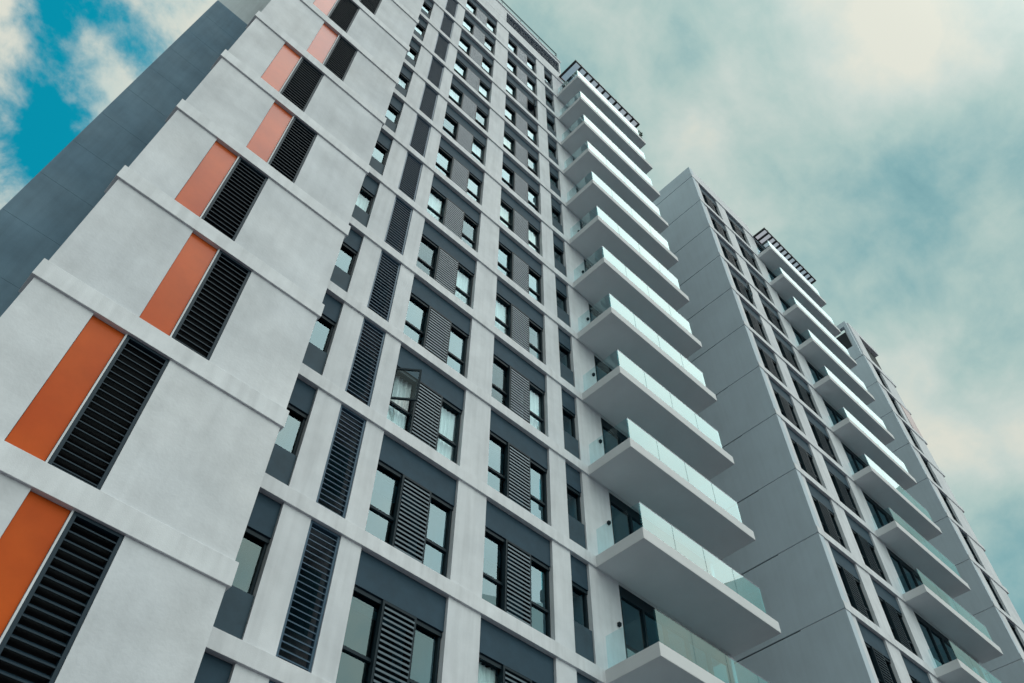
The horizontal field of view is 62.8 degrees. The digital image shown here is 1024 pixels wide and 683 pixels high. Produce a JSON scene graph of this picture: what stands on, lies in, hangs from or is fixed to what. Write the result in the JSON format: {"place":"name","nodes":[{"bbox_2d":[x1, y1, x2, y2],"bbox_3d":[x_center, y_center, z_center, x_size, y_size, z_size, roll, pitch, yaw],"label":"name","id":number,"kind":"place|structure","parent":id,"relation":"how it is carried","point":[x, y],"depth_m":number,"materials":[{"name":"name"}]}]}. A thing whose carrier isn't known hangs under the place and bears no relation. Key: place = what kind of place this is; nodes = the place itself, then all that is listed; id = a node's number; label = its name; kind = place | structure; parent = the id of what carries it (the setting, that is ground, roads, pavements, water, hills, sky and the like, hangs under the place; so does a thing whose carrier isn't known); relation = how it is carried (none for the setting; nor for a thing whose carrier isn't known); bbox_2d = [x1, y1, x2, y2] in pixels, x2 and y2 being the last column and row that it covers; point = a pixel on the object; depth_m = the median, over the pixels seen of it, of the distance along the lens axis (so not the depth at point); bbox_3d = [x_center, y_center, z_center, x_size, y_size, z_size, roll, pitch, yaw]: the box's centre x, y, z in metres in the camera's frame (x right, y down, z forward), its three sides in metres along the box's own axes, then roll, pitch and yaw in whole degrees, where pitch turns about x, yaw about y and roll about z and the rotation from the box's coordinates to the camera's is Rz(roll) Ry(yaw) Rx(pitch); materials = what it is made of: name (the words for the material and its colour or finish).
{"place":"outdoors","nodes":[
{"label":"outdoors","id":0,"kind":"place"},
{"bbox_2d":[0,0,780,682],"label":"apartment tower","id":1,"kind":"structure","parent":0,"point":[348,342],"depth_m":17.83,"materials":[{"name":"white paint"}]},
{"bbox_2d":[194,652,232,682],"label":"window","id":2,"kind":"structure","parent":1,"relation":"in","point":[212,669],"depth_m":11.68,"materials":[{"name":"grey metal"}]},
{"bbox_2d":[213,492,281,638],"bbox_3d":[-4.430,3.411,13.128,0.998,2.664,0.410,37,-61,-24],"label":"window","id":3,"kind":"structure","parent":1,"relation":"in","point":[235,606],"depth_m":13.22,"materials":[{"name":"grey metal"}]},
{"bbox_2d":[265,378,315,484],"bbox_3d":[-4.395,1.597,15.517,0.998,2.664,0.410,37,-61,-24],"label":"window","id":4,"kind":"structure","parent":1,"relation":"in","point":[281,462],"depth_m":15.83,"materials":[{"name":"grey metal"}]},
{"bbox_2d":[302,293,341,374],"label":"window","id":5,"kind":"structure","parent":1,"relation":"in","point":[314,358],"depth_m":18.35,"materials":[{"name":"grey metal"}]},
{"bbox_2d":[330,228,362,291],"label":"window","id":6,"kind":"structure","parent":1,"relation":"in","point":[350,246],"depth_m":20.75,"materials":[{"name":"grey metal"}]},
{"bbox_2d":[352,175,378,226],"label":"window","id":7,"kind":"structure","parent":1,"relation":"in","point":[368,190],"depth_m":23.09,"materials":[{"name":"grey metal"}]},
{"bbox_2d":[369,131,391,174],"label":"window","id":8,"kind":"structure","parent":1,"relation":"in","point":[383,143],"depth_m":25.59,"materials":[{"name":"grey metal"}]},
{"bbox_2d":[342,550,445,682],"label":"window","id":9,"kind":"structure","parent":1,"relation":"in","point":[379,587],"depth_m":14.81,"materials":[{"name":"grey metal"}]},
{"bbox_2d":[385,95,402,132],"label":"window","id":10,"kind":"structure","parent":1,"relation":"in","point":[395,106],"depth_m":28.00,"materials":[{"name":"grey metal"}]},
{"bbox_2d":[395,65,411,96],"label":"window","id":11,"kind":"structure","parent":1,"relation":"in","point":[405,75],"depth_m":30.34,"materials":[{"name":"grey glass"}]},
{"bbox_2d":[405,39,419,66],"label":"window","id":12,"kind":"structure","parent":1,"relation":"in","point":[414,47],"depth_m":32.78,"materials":[{"name":"grey glass"}]},
{"bbox_2d":[369,434,456,576],"bbox_3d":[-2.078,3.361,16.823,2.047,2.664,0.427,37,-61,-24],"label":"window","id":13,"kind":"structure","parent":1,"relation":"in","point":[412,475],"depth_m":17.09,"materials":[{"name":"grey metal"}]},
{"bbox_2d":[413,17,426,40],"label":"window","id":14,"kind":"structure","parent":1,"relation":"in","point":[419,30],"depth_m":35.18,"materials":[{"name":"grey glass"}]},
{"bbox_2d":[387,346,463,463],"bbox_3d":[-1.939,1.461,19.145,2.047,2.664,0.727,37,-61,-24],"label":"window","id":15,"kind":"structure","parent":1,"relation":"in","point":[426,384],"depth_m":19.31,"materials":[{"name":"grey metal"}]},
{"bbox_2d":[421,0,432,17],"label":"window","id":16,"kind":"structure","parent":1,"relation":"in","point":[427,6],"depth_m":37.54,"materials":[{"name":"grey glass"}]},
{"bbox_2d":[405,277,470,375],"bbox_3d":[-2.008,-0.268,21.601,2.047,2.664,0.427,37,-61,-24],"label":"window","id":17,"kind":"structure","parent":1,"relation":"in","point":[436,311],"depth_m":21.84,"materials":[{"name":"grey metal"}]},
{"bbox_2d":[417,221,475,306],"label":"window","id":18,"kind":"structure","parent":1,"relation":"in","point":[450,261],"depth_m":24.21,"materials":[{"name":"grey metal"}]},
{"bbox_2d":[427,175,479,250],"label":"window","id":19,"kind":"structure","parent":1,"relation":"in","point":[457,213],"depth_m":26.52,"materials":[{"name":"grey metal"}]},
{"bbox_2d":[436,137,482,203],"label":"window","id":20,"kind":"structure","parent":1,"relation":"in","point":[462,172],"depth_m":29.00,"materials":[{"name":"grey metal"}]},
{"bbox_2d":[443,104,485,163],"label":"window","id":21,"kind":"structure","parent":1,"relation":"in","point":[466,135],"depth_m":31.41,"materials":[{"name":"grey metal"}]},
{"bbox_2d":[448,77,488,130],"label":"window","id":22,"kind":"structure","parent":1,"relation":"in","point":[469,103],"depth_m":33.73,"materials":[{"name":"grey metal"}]},
{"bbox_2d":[454,52,490,101],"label":"window","id":23,"kind":"structure","parent":1,"relation":"in","point":[462,67],"depth_m":36.15,"materials":[{"name":"grey glass"}]},
{"bbox_2d":[459,30,492,75],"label":"window","id":24,"kind":"structure","parent":1,"relation":"in","point":[466,44],"depth_m":38.60,"materials":[{"name":"grey glass"}]},
{"bbox_2d":[463,12,494,53],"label":"window","id":25,"kind":"structure","parent":1,"relation":"in","point":[473,27],"depth_m":40.95,"materials":[{"name":"grey glass"}]},
{"bbox_2d":[466,0,496,33],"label":"window","id":26,"kind":"structure","parent":1,"relation":"in","point":[479,12],"depth_m":43.40,"materials":[{"name":"grey glass"}]},
{"bbox_2d":[478,618,553,682],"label":"window","id":27,"kind":"structure","parent":1,"relation":"in","point":[502,655],"depth_m":16.15,"materials":[{"name":"grey metal"}]},
{"bbox_2d":[483,500,550,637],"bbox_3d":[0.002,4.953,18.001,2.042,2.664,0.427,37,-61,-24],"label":"window","id":28,"kind":"structure","parent":1,"relation":"in","point":[505,533],"depth_m":18.25,"materials":[{"name":"grey metal"}]},
{"bbox_2d":[488,410,547,523],"bbox_3d":[0.037,3.139,20.390,2.042,2.664,0.427,37,-61,-24],"label":"window","id":29,"kind":"structure","parent":1,"relation":"in","point":[517,447],"depth_m":20.64,"materials":[{"name":"grey metal"}]},
{"bbox_2d":[492,338,544,433],"bbox_3d":[0.073,1.325,22.779,2.042,2.664,0.427,37,-61,-24],"label":"window","id":30,"kind":"structure","parent":1,"relation":"in","point":[531,382],"depth_m":23.00,"materials":[{"name":"grey metal"}]},
{"bbox_2d":[495,279,542,362],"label":"window","id":31,"kind":"structure","parent":1,"relation":"in","point":[522,318],"depth_m":25.28,"materials":[{"name":"grey metal"}]},
{"bbox_2d":[498,230,541,302],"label":"window","id":32,"kind":"structure","parent":1,"relation":"in","point":[523,268],"depth_m":27.78,"materials":[{"name":"grey metal"}]},
{"bbox_2d":[500,189,539,253],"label":"window","id":33,"kind":"structure","parent":1,"relation":"in","point":[522,223],"depth_m":30.10,"materials":[{"name":"grey metal"}]},
{"bbox_2d":[502,154,538,212],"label":"window","id":34,"kind":"structure","parent":1,"relation":"in","point":[521,184],"depth_m":32.57,"materials":[{"name":"grey metal"}]},
{"bbox_2d":[503,123,537,176],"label":"window","id":35,"kind":"structure","parent":1,"relation":"in","point":[521,150],"depth_m":34.91,"materials":[{"name":"grey metal"}]},
{"bbox_2d":[505,97,536,145],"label":"window","id":36,"kind":"structure","parent":1,"relation":"in","point":[518,118],"depth_m":37.37,"materials":[{"name":"grey metal"}]},
{"bbox_2d":[506,74,536,117],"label":"window","id":37,"kind":"structure","parent":1,"relation":"in","point":[513,88],"depth_m":39.68,"materials":[{"name":"grey glass"}]},
{"bbox_2d":[507,53,535,93],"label":"window","id":38,"kind":"structure","parent":1,"relation":"in","point":[520,72],"depth_m":42.18,"materials":[{"name":"grey glass"}]},
{"bbox_2d":[508,35,534,72],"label":"window","id":39,"kind":"structure","parent":1,"relation":"in","point":[513,45],"depth_m":44.56,"materials":[{"name":"grey glass"}]},
{"bbox_2d":[544,69,552,89],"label":"window","id":40,"kind":"structure","parent":1,"relation":"in","point":[547,76],"depth_m":45.51,"materials":[{"name":"grey glass"}]},
{"bbox_2d":[545,89,553,111],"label":"window","id":41,"kind":"structure","parent":1,"relation":"in","point":[549,97],"depth_m":43.13,"materials":[{"name":"grey metal"}]},
{"bbox_2d":[546,111,555,136],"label":"window","id":42,"kind":"structure","parent":1,"relation":"in","point":[550,119],"depth_m":40.73,"materials":[{"name":"grey metal"}]},
{"bbox_2d":[548,136,557,164],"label":"window","id":43,"kind":"structure","parent":1,"relation":"in","point":[551,144],"depth_m":38.34,"materials":[{"name":"grey metal"}]},
{"bbox_2d":[549,164,559,196],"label":"window","id":44,"kind":"structure","parent":1,"relation":"in","point":[554,178],"depth_m":35.95,"materials":[{"name":"grey metal"}]},
{"bbox_2d":[551,197,562,233],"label":"window","id":45,"kind":"structure","parent":1,"relation":"in","point":[556,207],"depth_m":33.54,"materials":[{"name":"grey metal"}]},
{"bbox_2d":[553,234,565,275],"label":"window","id":46,"kind":"structure","parent":1,"relation":"in","point":[558,244],"depth_m":31.15,"materials":[{"name":"grey metal"}]},
{"bbox_2d":[555,277,569,326],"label":"window","id":47,"kind":"structure","parent":1,"relation":"in","point":[561,290],"depth_m":28.75,"materials":[{"name":"grey metal"}]},
{"bbox_2d":[558,328,573,385],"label":"window","id":48,"kind":"structure","parent":1,"relation":"in","point":[566,373],"depth_m":26.34,"materials":[{"name":"grey metal"}]},
{"bbox_2d":[561,388,579,459],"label":"window","id":49,"kind":"structure","parent":1,"relation":"in","point":[571,445],"depth_m":23.91,"materials":[{"name":"grey metal"}]},
{"bbox_2d":[565,462,585,548],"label":"window","id":50,"kind":"structure","parent":1,"relation":"in","point":[576,528],"depth_m":21.46,"materials":[{"name":"grey metal"}]},
{"bbox_2d":[570,554,593,662],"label":"window","id":51,"kind":"structure","parent":1,"relation":"in","point":[583,636],"depth_m":18.92,"materials":[{"name":"grey metal"}]},
{"bbox_2d":[577,672,594,682],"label":"window","id":52,"kind":"structure","parent":1,"relation":"in","point":[580,678],"depth_m":17.31,"materials":[{"name":"grey metal"}]},
{"bbox_2d":[584,260,591,271],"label":"balcony door","id":53,"kind":"structure","parent":1,"relation":"in","point":[586,264],"depth_m":32.20,"materials":[{"name":"grey glass"}]},
{"bbox_2d":[588,303,600,321],"bbox_3d":[4.216,0.654,29.740,4.330,2.666,0.120,37,-61,-24],"label":"balcony door","id":54,"kind":"structure","parent":1,"relation":"in","point":[592,310],"depth_m":29.85,"materials":[{"name":"grey glass"}]},
{"bbox_2d":[594,356,611,381],"bbox_3d":[4.181,2.469,27.351,4.330,2.666,0.120,37,-61,-24],"label":"balcony door","id":55,"kind":"structure","parent":1,"relation":"in","point":[598,363],"depth_m":27.50,"materials":[{"name":"black glass"}]},
{"bbox_2d":[601,418,627,453],"bbox_3d":[4.146,4.283,24.962,4.330,2.666,0.120,37,-61,-24],"label":"balcony door","id":56,"kind":"structure","parent":1,"relation":"in","point":[620,438],"depth_m":25.16,"materials":[{"name":"black glass"}]},
{"bbox_2d":[609,493,710,574],"bbox_3d":[4.111,6.097,22.573,4.330,2.666,0.120,37,-61,-24],"label":"balcony door","id":57,"kind":"structure","parent":1,"relation":"in","point":[631,515],"depth_m":23.31,"materials":[{"name":"grey metal"}]},
{"bbox_2d":[619,585,733,682],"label":"balcony door","id":58,"kind":"structure","parent":1,"relation":"in","point":[644,608],"depth_m":20.91,"materials":[{"name":"grey metal"}]},
{"bbox_2d":[0,0,1023,623],"label":"sky","id":59,"kind":"structure","parent":0,"point":[880,143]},
{"bbox_2d":[649,167,1002,682],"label":"apartment tower","id":60,"kind":"structure","parent":0,"point":[837,570],"depth_m":34.13,"materials":[{"name":"white paint"}]},
{"bbox_2d":[699,186,719,216],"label":"window","id":61,"kind":"structure","parent":60,"relation":"in","point":[708,200],"depth_m":50.31,"materials":[{"name":"grey metal"}]},
{"bbox_2d":[708,210,729,242],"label":"window","id":62,"kind":"structure","parent":60,"relation":"in","point":[717,224],"depth_m":47.91,"materials":[{"name":"grey metal"}]},
{"bbox_2d":[717,236,740,271],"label":"window","id":63,"kind":"structure","parent":60,"relation":"in","point":[729,254],"depth_m":45.48,"materials":[{"name":"grey metal"}]},
{"bbox_2d":[726,213,746,242],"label":"window","id":64,"kind":"structure","parent":60,"relation":"in","point":[734,225],"depth_m":51.41,"materials":[{"name":"grey metal"}]},
{"bbox_2d":[728,266,753,305],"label":"window","id":65,"kind":"structure","parent":60,"relation":"in","point":[744,288],"depth_m":43.00,"materials":[{"name":"grey metal"}]},
{"bbox_2d":[736,238,757,269],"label":"window","id":66,"kind":"structure","parent":60,"relation":"in","point":[746,253],"depth_m":48.96,"materials":[{"name":"grey metal"}]},
{"bbox_2d":[740,299,766,340],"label":"window","id":67,"kind":"structure","parent":60,"relation":"in","point":[754,321],"depth_m":40.63,"materials":[{"name":"grey metal"}]},
{"bbox_2d":[746,264,770,300],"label":"window","id":68,"kind":"structure","parent":60,"relation":"in","point":[759,283],"depth_m":46.58,"materials":[{"name":"grey metal"}]},
{"bbox_2d":[754,240,763,252],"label":"balcony door","id":69,"kind":"structure","parent":60,"relation":"in","point":[759,247],"depth_m":52.99,"materials":[{"name":"black glass"}]},
{"bbox_2d":[753,335,782,382],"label":"window","id":70,"kind":"structure","parent":60,"relation":"in","point":[768,359],"depth_m":38.21,"materials":[{"name":"grey metal"}]},
{"bbox_2d":[766,267,775,279],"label":"balcony door","id":71,"kind":"structure","parent":60,"relation":"in","point":[772,276],"depth_m":50.53,"materials":[{"name":"black glass"}]},
{"bbox_2d":[759,296,784,334],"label":"window","id":72,"kind":"structure","parent":60,"relation":"in","point":[772,315],"depth_m":44.16,"materials":[{"name":"grey metal"}]},
{"bbox_2d":[778,295,789,310],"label":"balcony door","id":73,"kind":"structure","parent":60,"relation":"in","point":[784,304],"depth_m":48.10,"materials":[{"name":"black glass"}]},
{"bbox_2d":[768,377,800,430],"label":"window","id":74,"kind":"structure","parent":60,"relation":"in","point":[785,404],"depth_m":35.77,"materials":[{"name":"grey metal"}]},
{"bbox_2d":[772,329,800,372],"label":"window","id":75,"kind":"structure","parent":60,"relation":"in","point":[786,350],"depth_m":41.72,"materials":[{"name":"black glass"}]},
{"bbox_2d":[791,326,805,342],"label":"balcony door","id":76,"kind":"structure","parent":60,"relation":"in","point":[795,331],"depth_m":45.90,"materials":[{"name":"black glass"}]},
{"bbox_2d":[787,367,817,414],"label":"window","id":77,"kind":"structure","parent":60,"relation":"in","point":[803,392],"depth_m":39.30,"materials":[{"name":"grey metal"}]},
{"bbox_2d":[786,426,821,484],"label":"window","id":78,"kind":"structure","parent":60,"relation":"in","point":[802,450],"depth_m":33.33,"materials":[{"name":"grey metal"}]},
{"bbox_2d":[805,359,823,380],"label":"balcony door","id":79,"kind":"structure","parent":60,"relation":"in","point":[818,374],"depth_m":43.49,"materials":[{"name":"black glass"}]},
{"bbox_2d":[804,409,837,462],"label":"window","id":80,"kind":"structure","parent":60,"relation":"in","point":[821,436],"depth_m":36.87,"materials":[{"name":"grey metal"}]},
{"bbox_2d":[806,481,845,548],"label":"window","id":81,"kind":"structure","parent":60,"relation":"in","point":[824,509],"depth_m":30.91,"materials":[{"name":"grey metal"}]},
{"bbox_2d":[822,398,843,422],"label":"balcony door","id":82,"kind":"structure","parent":60,"relation":"in","point":[835,414],"depth_m":41.08,"materials":[{"name":"black glass"}]},
{"bbox_2d":[823,458,860,517],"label":"window","id":83,"kind":"structure","parent":60,"relation":"in","point":[840,483],"depth_m":34.45,"materials":[{"name":"grey metal"}]},
{"bbox_2d":[829,545,874,623],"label":"window","id":84,"kind":"structure","parent":60,"relation":"in","point":[848,573],"depth_m":28.48,"materials":[{"name":"grey metal"}]},
{"bbox_2d":[841,442,867,471],"bbox_3d":[16.732,6.707,38.492,4.870,2.696,0.120,37,-61,-24],"label":"balcony door","id":85,"kind":"structure","parent":60,"relation":"in","point":[854,457],"depth_m":38.69,"materials":[{"name":"black glass"}]},
{"bbox_2d":[845,513,886,581],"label":"window","id":86,"kind":"structure","parent":60,"relation":"in","point":[864,542],"depth_m":32.01,"materials":[{"name":"grey metal"}]},
{"bbox_2d":[857,621,896,682],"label":"window","id":87,"kind":"structure","parent":60,"relation":"in","point":[875,646],"depth_m":26.29,"materials":[{"name":"grey metal"}]},
{"bbox_2d":[862,491,919,541],"bbox_3d":[16.697,8.539,36.079,4.870,2.696,0.120,37,-61,-24],"label":"balcony door","id":88,"kind":"structure","parent":60,"relation":"in","point":[876,507],"depth_m":36.43,"materials":[{"name":"grey metal"}]},
{"bbox_2d":[871,578,917,655],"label":"window","id":89,"kind":"structure","parent":60,"relation":"in","point":[891,609],"depth_m":29.58,"materials":[{"name":"grey metal"}]},
{"bbox_2d":[901,654,929,682],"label":"window","id":90,"kind":"structure","parent":60,"relation":"in","point":[917,675],"depth_m":27.75,"materials":[{"name":"grey metal"}]},
{"bbox_2d":[886,547,949,605],"bbox_3d":[16.662,10.372,33.667,4.870,2.696,0.120,37,-61,-24],"label":"balcony door","id":91,"kind":"structure","parent":60,"relation":"in","point":[914,575],"depth_m":34.17,"materials":[{"name":"grey metal"}]},
{"bbox_2d":[914,612,985,680],"bbox_3d":[16.626,12.204,31.254,4.870,2.696,0.120,37,-61,-24],"label":"balcony door","id":92,"kind":"structure","parent":60,"relation":"in","point":[930,629],"depth_m":31.85,"materials":[{"name":"grey metal"}]},
{"bbox_2d":[836,321,1023,682],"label":"apartment tower","id":93,"kind":"structure","parent":0,"point":[984,605],"depth_m":48.47,"materials":[{"name":"white paint"}]},
{"bbox_2d":[873,366,886,387],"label":"window","id":94,"kind":"structure","parent":93,"relation":"in","point":[876,370],"depth_m":60.48,"materials":[{"name":"black glass"}]},
{"bbox_2d":[888,394,901,416],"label":"window","id":95,"kind":"structure","parent":93,"relation":"in","point":[891,398],"depth_m":58.05,"materials":[{"name":"black glass"}]},
{"bbox_2d":[903,423,918,448],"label":"window","id":96,"kind":"structure","parent":93,"relation":"in","point":[906,427],"depth_m":55.58,"materials":[{"name":"black glass"}]},
{"bbox_2d":[920,455,938,485],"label":"window","id":97,"kind":"structure","parent":93,"relation":"in","point":[925,462],"depth_m":53.08,"materials":[{"name":"grey metal"}]},
{"bbox_2d":[939,491,958,523],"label":"window","id":98,"kind":"structure","parent":93,"relation":"in","point":[944,498],"depth_m":50.61,"materials":[{"name":"grey metal"}]},
{"bbox_2d":[959,529,979,563],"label":"window","id":99,"kind":"structure","parent":93,"relation":"in","point":[964,536],"depth_m":48.23,"materials":[{"name":"grey metal"}]},
{"bbox_2d":[982,572,1004,610],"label":"window","id":100,"kind":"structure","parent":93,"relation":"in","point":[987,579],"depth_m":45.83,"materials":[{"name":"grey metal"}]},
{"bbox_2d":[1007,620,1023,651],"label":"window","id":101,"kind":"structure","parent":93,"relation":"in","point":[1012,626],"depth_m":43.67,"materials":[{"name":"grey metal"}]}
]}

